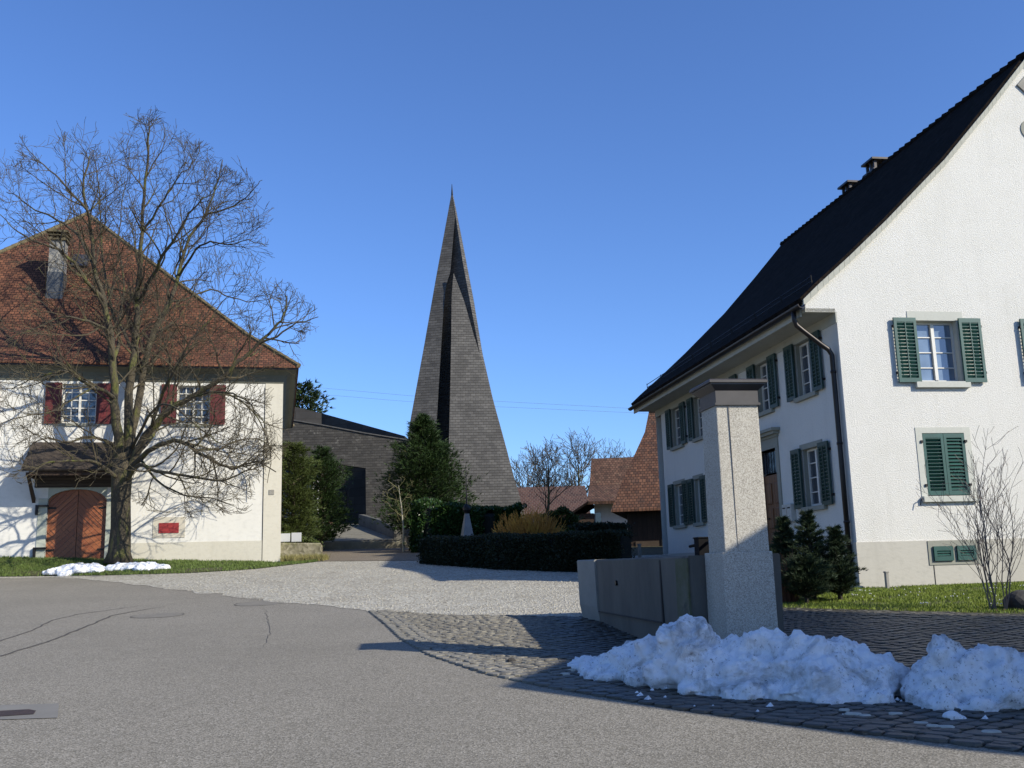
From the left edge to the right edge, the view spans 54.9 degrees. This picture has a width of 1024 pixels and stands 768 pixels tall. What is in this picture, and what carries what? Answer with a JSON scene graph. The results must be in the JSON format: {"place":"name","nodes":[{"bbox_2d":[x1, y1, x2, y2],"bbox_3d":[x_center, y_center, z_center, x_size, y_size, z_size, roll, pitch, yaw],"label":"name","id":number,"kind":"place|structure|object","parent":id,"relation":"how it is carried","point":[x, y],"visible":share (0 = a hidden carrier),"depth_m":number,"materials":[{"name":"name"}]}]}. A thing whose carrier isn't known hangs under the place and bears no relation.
{"place":"outdoors","nodes":[
{"label":"outdoors","id":0,"kind":"place"},
{"bbox_2d":[0,555,317,575],"bbox_3d":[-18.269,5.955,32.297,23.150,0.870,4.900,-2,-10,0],"label":"grass bank","id":1,"kind":"structure","parent":0,"point":[185,571],"depth_m":30.60,"materials":[{"name":"green plant"}]},
{"bbox_2d":[42,562,104,575],"bbox_3d":[-13.502,5.753,30.474,1.959,0.459,1.043,-2,-10,0],"label":"snow pile","id":2,"kind":"object","parent":1,"relation":"on","point":[71,569],"visible":0.87,"depth_m":30.16,"materials":[{"name":"white snow"}]},
{"bbox_2d":[0,107,318,562],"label":"bare tree","id":3,"kind":"object","parent":1,"relation":"on","point":[128,449],"visible":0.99,"depth_m":31.73,"materials":[{"name":"brown plant"}]},
{"bbox_2d":[279,553,329,561],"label":"dry grass","id":4,"kind":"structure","parent":1,"relation":"on","point":[319,558],"depth_m":34.30,"materials":[{"name":"beige plant"}]},
{"bbox_2d":[0,555,666,616],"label":"gravel yard","id":5,"kind":"structure","parent":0,"point":[165,580],"depth_m":23.51,"materials":[{"name":"grey gravel"}]},
{"bbox_2d":[105,561,170,570],"bbox_3d":[-11.629,5.718,30.689,2.007,0.388,0.938,-2,-10,0],"label":"snow pile","id":6,"kind":"object","parent":5,"relation":"on","point":[147,565],"visible":0.69,"depth_m":30.41,"materials":[{"name":"white snow"}]},
{"bbox_2d":[416,528,635,571],"bbox_3d":[0.021,4.875,28.413,1.874,1.399,8.678,8,-14,-43],"label":"clipped hedge","id":7,"kind":"object","parent":5,"relation":"on","point":[562,551],"visible":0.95,"depth_m":27.07,"materials":[{"name":"green plant"}]},
{"bbox_2d":[491,504,566,533],"bbox_3d":[0.566,4.922,32.733,2.512,1.829,2.590,-2,-10,0],"label":"orange shrub","id":8,"kind":"object","parent":5,"relation":"on","point":[527,525],"visible":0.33,"depth_m":32.24,"materials":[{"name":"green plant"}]},
{"bbox_2d":[637,544,641,557],"bbox_3d":[3.830,5.114,29.544,0.120,0.633,0.140,-2,-10,0],"label":"post","id":9,"kind":"object","parent":5,"relation":"on","point":[639,550],"visible":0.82,"depth_m":29.51,"materials":[{"name":"concrete"}]},
{"bbox_2d":[322,548,420,560],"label":"path","id":10,"kind":"structure","parent":0,"point":[387,554],"depth_m":38.41,"materials":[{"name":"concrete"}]},
{"bbox_2d":[404,529,410,543],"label":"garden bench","id":11,"kind":"object","parent":10,"relation":"on","point":[407,531],"visible":0.38,"depth_m":41.74,"materials":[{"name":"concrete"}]},
{"bbox_2d":[327,388,614,407],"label":"power line","id":12,"kind":"object","parent":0,"point":[500,401],"visible":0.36,"depth_m":89.17,"materials":[{"name":"grey metal"}]},
{"bbox_2d":[322,394,628,412],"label":"power line","id":13,"kind":"object","parent":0,"point":[495,406],"visible":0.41,"depth_m":89.09,"materials":[{"name":"grey metal"}]},
{"bbox_2d":[0,577,1023,767],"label":"road","id":14,"kind":"structure","parent":0,"point":[207,681],"depth_m":8.48,"materials":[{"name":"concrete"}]},
{"bbox_2d":[0,703,58,718],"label":"asphalt patch","id":15,"kind":"object","parent":14,"relation":"on","point":[47,710],"visible":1,"depth_m":8.80,"materials":[{"name":"grey asphalt"}]},
{"bbox_2d":[0,709,35,715],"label":"gutter slot","id":16,"kind":"object","parent":15,"relation":"on","point":[15,712],"visible":1,"depth_m":8.68,"materials":[{"name":"metal"}]},
{"bbox_2d":[0,609,112,640],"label":"asphalt crack","id":17,"kind":"object","parent":14,"relation":"on","point":[44,623],"visible":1,"depth_m":16.69,"materials":[{"name":"black asphalt"}]},
{"bbox_2d":[0,607,158,655],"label":"asphalt crack","id":18,"kind":"object","parent":14,"relation":"on","point":[65,634],"visible":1,"depth_m":15.06,"materials":[{"name":"black asphalt"}]},
{"bbox_2d":[130,613,183,617],"bbox_3d":[-6.443,4.206,17.906,0.936,0.045,0.936,-2,-10,0],"label":"manhole cover","id":19,"kind":"object","parent":14,"relation":"on","point":[153,615],"visible":1,"depth_m":17.89,"materials":[{"name":"metal"}]},
{"bbox_2d":[234,601,279,605],"bbox_3d":[-5.111,4.433,19.912,0.976,0.062,0.976,-2,-10,0],"label":"manhole cover","id":20,"kind":"object","parent":14,"relation":"on","point":[257,603],"visible":1,"depth_m":19.86,"materials":[{"name":"metal"}]},
{"bbox_2d":[0,0,1023,512],"label":"sky","id":21,"kind":"structure","parent":0,"point":[619,173],"materials":[{"name":"blue"}]},
{"bbox_2d":[323,546,1021,749],"bbox_3d":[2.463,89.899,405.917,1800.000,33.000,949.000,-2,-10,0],"label":"ground","id":22,"kind":"structure","parent":0,"point":[651,550],"depth_m":35.64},
{"bbox_2d":[0,206,300,561],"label":"red roofed house","id":23,"kind":"structure","parent":22,"relation":"on","point":[57,513],"depth_m":34.20,"materials":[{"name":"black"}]},
{"bbox_2d":[45,490,78,557],"bbox_3d":[-15.188,5.140,33.050,1.042,3.220,0.090,1,-11,-13],"label":"door","id":24,"kind":"structure","parent":23,"relation":"in","point":[63,506],"depth_m":33.12,"materials":[{"name":"brown wood"}]},
{"bbox_2d":[44,382,110,425],"bbox_3d":[-14.882,0.712,33.877,2.160,1.490,0.272,1,-11,-13],"label":"window","id":25,"kind":"structure","parent":23,"relation":"in","point":[98,407],"depth_m":33.91,"materials":[{"name":"white paint"}]},
{"bbox_2d":[76,490,106,558],"bbox_3d":[-14.152,5.156,33.292,1.042,3.220,0.090,1,-11,-13],"label":"door","id":26,"kind":"structure","parent":23,"relation":"in","point":[91,522],"depth_m":33.32,"materials":[{"name":"brown wood"}]},
{"bbox_2d":[161,384,225,426],"bbox_3d":[-11.231,0.770,34.731,2.160,1.490,0.272,1,-11,-13],"label":"window","id":27,"kind":"structure","parent":23,"relation":"in","point":[213,401],"depth_m":34.78,"materials":[{"name":"white paint"}]},
{"bbox_2d":[281,533,289,542],"bbox_3d":[-8.338,6.047,36.170,0.372,1.102,0.090,-2,-10,0],"label":"info panel","id":28,"kind":"object","parent":22,"relation":"on","point":[285,537],"visible":0.51,"depth_m":36.20,"materials":[{"name":"white metal"}]},
{"bbox_2d":[291,533,300,542],"bbox_3d":[-7.919,6.027,36.172,0.357,1.119,0.090,-2,-10,0],"label":"info panel","id":29,"kind":"object","parent":22,"relation":"on","point":[295,537],"visible":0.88,"depth_m":36.20,"materials":[{"name":"white metal"}]},
{"bbox_2d":[280,543,320,561],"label":"stone wall","id":30,"kind":"structure","parent":22,"relation":"on","point":[299,548],"depth_m":35.27,"materials":[{"name":"beige stone"}]},
{"bbox_2d":[281,531,324,545],"bbox_3d":[-8.130,6.160,37.529,1.766,1.163,1.596,-2,-10,0],"label":"shrub","id":31,"kind":"object","parent":22,"relation":"on","point":[305,539],"visible":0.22,"depth_m":37.15,"materials":[{"name":"green plant"}]},
{"bbox_2d":[281,440,327,537],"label":"conifer","id":32,"kind":"object","parent":22,"relation":"on","point":[297,492],"visible":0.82,"depth_m":41.61,"materials":[{"name":"green plant"}]},
{"bbox_2d":[295,379,335,412],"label":"pine","id":33,"kind":"object","parent":22,"relation":"on","point":[311,398],"visible":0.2,"depth_m":76.92,"materials":[{"name":"green plant"}]},
{"bbox_2d":[281,444,363,550],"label":"conifer","id":34,"kind":"object","parent":22,"relation":"on","point":[328,478],"visible":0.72,"depth_m":44.53,"materials":[{"name":"green plant"}]},
{"bbox_2d":[281,407,413,540],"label":"church hall","id":35,"kind":"structure","parent":22,"relation":"on","point":[363,450],"depth_m":57.43,"materials":[{"name":"grey brick"}]},
{"bbox_2d":[281,470,316,538],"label":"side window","id":36,"kind":"structure","parent":35,"relation":"in","point":[284,470],"depth_m":57.59,"materials":[{"name":"glass"}]},
{"bbox_2d":[331,490,345,523],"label":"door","id":37,"kind":"structure","parent":35,"relation":"in","point":[343,493],"depth_m":59.82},
{"bbox_2d":[347,490,348,522],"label":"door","id":38,"kind":"structure","parent":35,"relation":"in","point":[347,490],"depth_m":59.82,"materials":[{"name":"black"}]},
{"bbox_2d":[324,524,401,541],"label":"ramp","id":39,"kind":"structure","parent":22,"relation":"on","point":[358,533],"depth_m":48.96,"materials":[{"name":"concrete"}]},
{"bbox_2d":[359,514,400,538],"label":"ramp wall","id":40,"kind":"structure","parent":39,"relation":"on","point":[367,520],"depth_m":50.85,"materials":[{"name":"concrete"}]},
{"bbox_2d":[323,541,408,549],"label":"path step wall","id":41,"kind":"structure","parent":22,"relation":"on","point":[343,545],"depth_m":46.48,"materials":[{"name":"concrete"}]},
{"bbox_2d":[382,474,414,551],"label":"sapling","id":42,"kind":"object","parent":22,"relation":"on","point":[402,522],"visible":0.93,"depth_m":41.63,"materials":[{"name":"brown plant"}]},
{"bbox_2d":[403,497,442,552],"bbox_3d":[-3.380,5.805,40.355,2.070,2.396,2.576,-2,-10,0],"label":"garden bush","id":43,"kind":"object","parent":22,"relation":"on","point":[418,528],"visible":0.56,"depth_m":39.77,"materials":[{"name":"green plant"}]},
{"bbox_2d":[366,413,489,537],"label":"conifer","id":44,"kind":"object","parent":22,"relation":"on","point":[426,466],"visible":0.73,"depth_m":43.47,"materials":[{"name":"green plant"}]},
{"bbox_2d":[408,187,525,518],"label":"church spire","id":45,"kind":"structure","parent":22,"relation":"on","point":[453,396],"depth_m":62.55,"materials":[{"name":"stone"}]},
{"bbox_2d":[461,467,472,535],"bbox_3d":[-1.553,4.455,33.761,0.900,3.223,0.900,2,-11,-20],"label":"stone obelisk","id":46,"kind":"object","parent":22,"relation":"on","point":[467,530],"visible":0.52,"depth_m":33.65,"materials":[{"name":"grey stone"}]},
{"bbox_2d":[423,500,526,535],"bbox_3d":[-1.077,5.271,35.963,4.000,2.192,2.453,-6,-11,23],"label":"laurel hedge","id":47,"kind":"object","parent":22,"relation":"on","point":[447,518],"visible":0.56,"depth_m":35.32,"materials":[{"name":"green plant"}]},
{"bbox_2d":[510,446,554,486],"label":"bare tree","id":48,"kind":"object","parent":22,"relation":"on","point":[527,476],"visible":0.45,"depth_m":83.94,"materials":[{"name":"brown plant"}]},
{"bbox_2d":[520,435,585,486],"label":"bare tree","id":49,"kind":"object","parent":22,"relation":"on","point":[554,479],"visible":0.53,"depth_m":85.86,"materials":[{"name":"brown plant"}]},
{"bbox_2d":[517,486,590,522],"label":"brown roofed house","id":50,"kind":"structure","parent":22,"relation":"on","point":[572,498],"depth_m":67.93,"materials":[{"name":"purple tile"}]},
{"bbox_2d":[527,440,581,523],"bbox_3d":[1.454,3.957,33.120,1.752,4.022,1.815,0,-11,-9],"label":"garden tree","id":51,"kind":"object","parent":22,"relation":"on","point":[547,508],"visible":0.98,"depth_m":33.37,"materials":[{"name":"brown plant"}]},
{"bbox_2d":[540,505,584,530],"bbox_3d":[1.750,5.427,36.613,1.872,1.870,2.108,-2,-10,0],"label":"garden bush","id":52,"kind":"object","parent":22,"relation":"on","point":[571,517],"visible":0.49,"depth_m":35.93,"materials":[{"name":"green plant"}]},
{"bbox_2d":[550,426,605,508],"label":"bare tree","id":53,"kind":"object","parent":22,"relation":"on","point":[580,473],"visible":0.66,"depth_m":83.89,"materials":[{"name":"brown plant"}]},
{"bbox_2d":[567,520,635,553],"bbox_3d":[2.652,4.724,29.109,1.973,1.371,1.175,-2,-10,0],"label":"tall hedge","id":54,"kind":"object","parent":22,"relation":"on","point":[590,526],"visible":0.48,"depth_m":28.82,"materials":[{"name":"green plant"}]},
{"bbox_2d":[572,457,632,529],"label":"farm house","id":55,"kind":"structure","parent":22,"relation":"on","point":[607,475],"depth_m":54.06,"materials":[{"name":"brown tile"}]},
{"bbox_2d":[595,513,600,521],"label":"window","id":56,"kind":"structure","parent":55,"relation":"in","point":[598,515],"depth_m":52.99,"materials":[{"name":"grey glass"}]},
{"bbox_2d":[586,439,630,471],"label":"bare tree","id":57,"kind":"object","parent":22,"relation":"on","point":[611,455],"visible":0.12,"depth_m":92.30,"materials":[{"name":"brown plant"}]},
{"bbox_2d":[611,411,662,546],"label":"barn","id":58,"kind":"structure","parent":22,"relation":"on","point":[637,501],"depth_m":40.53,"materials":[{"name":"orange tile"}]},
{"bbox_2d":[636,541,658,546],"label":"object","id":59,"kind":"structure","parent":58,"relation":"in","point":[643,543],"depth_m":40.17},
{"bbox_2d":[628,52,1023,587],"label":"white house","id":60,"kind":"structure","parent":22,"relation":"on","point":[869,326],"depth_m":21.09,"materials":[{"name":"paint"}]},
{"bbox_2d":[665,401,687,450],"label":"window","id":61,"kind":"structure","parent":60,"relation":"in","point":[677,414],"depth_m":31.48,"materials":[{"name":"white paint"}]},
{"bbox_2d":[667,478,688,528],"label":"window","id":62,"kind":"structure","parent":60,"relation":"in","point":[680,513],"depth_m":31.20,"materials":[{"name":"green paint"}]},
{"bbox_2d":[686,397,702,442],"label":"window","id":63,"kind":"structure","parent":60,"relation":"in","point":[693,432],"depth_m":29.45,"materials":[{"name":"white paint"}]},
{"bbox_2d":[686,473,707,525],"bbox_3d":[5.554,3.423,29.035,0.252,1.500,1.650,0,-11,-8],"label":"window","id":64,"kind":"structure","parent":60,"relation":"in","point":[699,489],"depth_m":29.32,"materials":[{"name":"green paint"}]},
{"bbox_2d":[728,374,736,378],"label":"window","id":65,"kind":"structure","parent":60,"relation":"in","point":[733,376],"depth_m":26.10,"materials":[{"name":"white paint"}]},
{"bbox_2d":[746,353,779,417],"bbox_3d":[6.258,0.056,24.299,0.252,1.440,1.800,0,-11,-8],"label":"window","id":66,"kind":"structure","parent":60,"relation":"in","point":[767,370],"depth_m":24.21,"materials":[{"name":"white paint"}]},
{"bbox_2d":[764,474,781,550],"bbox_3d":[6.408,3.254,23.899,0.115,2.100,1.100,0,-11,-8],"label":"door","id":67,"kind":"structure","parent":60,"relation":"in","point":[770,482],"depth_m":24.10,"materials":[{"name":"brown wood"}]},
{"bbox_2d":[782,504,795,521],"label":"letter boxes","id":68,"kind":"object","parent":60,"relation":"attached to","point":[789,510],"visible":0.77,"depth_m":22.56,"materials":[{"name":"paint"}]},
{"bbox_2d":[783,330,824,402],"bbox_3d":[6.591,-0.371,22.036,0.252,1.440,1.850,0,-11,-8],"label":"window","id":69,"kind":"structure","parent":60,"relation":"in","point":[808,352],"depth_m":22.35,"materials":[{"name":"white paint"}]},
{"bbox_2d":[790,439,834,510],"bbox_3d":[6.655,2.025,21.631,0.252,1.500,1.880,0,-11,-8],"label":"window","id":70,"kind":"structure","parent":60,"relation":"in","point":[814,464],"depth_m":21.94,"materials":[{"name":"white paint"}]},
{"bbox_2d":[891,311,987,387],"bbox_3d":[8.973,-0.718,20.816,2.010,1.650,0.296,0,-11,-8],"label":"window","id":71,"kind":"structure","parent":60,"relation":"in","point":[929,345],"depth_m":20.83,"materials":[{"name":"white paint"}]},
{"bbox_2d":[915,427,979,504],"bbox_3d":[8.882,1.696,20.337,1.341,1.603,0.314,0,-11,-8],"label":"window","id":72,"kind":"structure","parent":60,"relation":"in","point":[941,445],"depth_m":20.33,"materials":[{"name":"white paint"}]},
{"bbox_2d":[1018,319,1023,373],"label":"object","id":73,"kind":"structure","parent":60,"relation":"in","point":[1021,321],"depth_m":21.04,"materials":[{"name":"green paint"}]},
{"bbox_2d":[374,608,1023,747],"bbox_3d":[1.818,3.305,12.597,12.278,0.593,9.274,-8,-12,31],"label":"cobblestones","id":74,"kind":"structure","parent":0,"point":[486,628],"depth_m":12.08,"materials":[{"name":"stone"}]},
{"bbox_2d":[577,379,783,638],"bbox_3d":[2.029,2.041,12.860,1.220,3.210,5.680,0,-11,-8],"label":"fountain","id":75,"kind":"object","parent":74,"relation":"on","point":[724,581],"visible":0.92,"depth_m":10.42,"materials":[{"name":"stone"}]},
{"bbox_2d":[368,609,1023,751],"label":"kerb stones","id":76,"kind":"object","parent":74,"relation":"on","point":[881,726],"visible":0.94,"depth_m":7.97,"materials":[{"name":"grey stone"}]},
{"bbox_2d":[567,614,910,704],"bbox_3d":[1.808,2.524,9.198,3.576,0.761,1.378,-9,-13,33],"label":"snow pile","id":77,"kind":"object","parent":74,"relation":"on","point":[686,654],"visible":0.8,"depth_m":8.56,"materials":[{"name":"white snow"}]},
{"bbox_2d":[635,686,987,718],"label":"snow crumbs","id":78,"kind":"object","parent":74,"relation":"on","point":[757,710],"visible":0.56,"depth_m":8.30,"materials":[{"name":"white snow"}]},
{"bbox_2d":[942,710,966,719],"bbox_3d":[3.308,2.492,7.372,0.168,0.097,0.111,-2,-10,0],"label":"snow lump","id":79,"kind":"object","parent":74,"relation":"on","point":[951,714],"visible":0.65,"depth_m":7.33,"materials":[{"name":"white snow"}]},
{"bbox_2d":[900,634,1023,711],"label":"snow pile","id":80,"kind":"object","parent":74,"relation":"on","point":[946,673],"visible":0.84,"depth_m":7.84,"materials":[{"name":"white snow"}]},
{"bbox_2d":[783,581,1023,613],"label":"lawn","id":81,"kind":"structure","parent":0,"point":[1021,612],"depth_m":16.11,"materials":[{"name":"green plant"}]},
{"bbox_2d":[769,514,802,562],"bbox_3d":[4.929,3.179,17.569,1.276,1.749,1.320,-2,-10,0],"label":"spruce","id":82,"kind":"object","parent":81,"relation":"on","point":[783,532],"visible":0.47,"depth_m":17.59,"materials":[{"name":"green plant"}]},
{"bbox_2d":[780,551,800,602],"bbox_3d":[4.751,3.316,16.906,1.012,0.974,1.026,-2,-10,0],"label":"rusty shrub","id":83,"kind":"object","parent":81,"relation":"on","point":[789,597],"visible":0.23,"depth_m":16.76,"materials":[{"name":"brown plant"}]},
{"bbox_2d":[781,553,838,603],"bbox_3d":[4.903,3.385,16.595,1.262,1.078,1.084,-5,-11,17],"label":"spruce","id":84,"kind":"object","parent":81,"relation":"on","point":[810,574],"visible":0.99,"depth_m":16.48,"materials":[{"name":"green plant"}]},
{"bbox_2d":[779,509,851,599],"bbox_3d":[5.294,3.090,17.285,1.423,1.830,1.320,-2,-10,0],"label":"spruce","id":85,"kind":"object","parent":81,"relation":"on","point":[808,527],"visible":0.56,"depth_m":17.27,"materials":[{"name":"green plant"}]},
{"bbox_2d":[820,524,868,600],"bbox_3d":[5.580,3.203,17.121,0.982,1.553,1.112,-2,-10,0],"label":"spruce","id":86,"kind":"object","parent":81,"relation":"on","point":[837,541],"visible":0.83,"depth_m":16.96,"materials":[{"name":"green plant"}]},
{"bbox_2d":[883,571,889,588],"bbox_3d":[7.336,3.931,19.248,0.080,0.530,0.100,0,-11,-8],"label":"marker post","id":87,"kind":"object","parent":81,"relation":"on","point":[886,577],"visible":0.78,"depth_m":19.24,"materials":[{"name":"metal"}]},
{"bbox_2d":[851,583,1023,603],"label":"white blossoms","id":88,"kind":"object","parent":81,"relation":"on","point":[936,597],"visible":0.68,"depth_m":17.37,"materials":[{"name":"plant"}]},
{"bbox_2d":[915,426,1023,610],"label":"bare bush","id":89,"kind":"object","parent":81,"relation":"on","point":[982,538],"visible":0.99,"depth_m":15.08,"materials":[{"name":"brown plant"}]},
{"bbox_2d":[1002,590,1023,609],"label":"boulder","id":90,"kind":"object","parent":81,"relation":"on","point":[1016,598],"visible":0.61,"depth_m":14.76,"materials":[{"name":"grey stone"}]}
]}

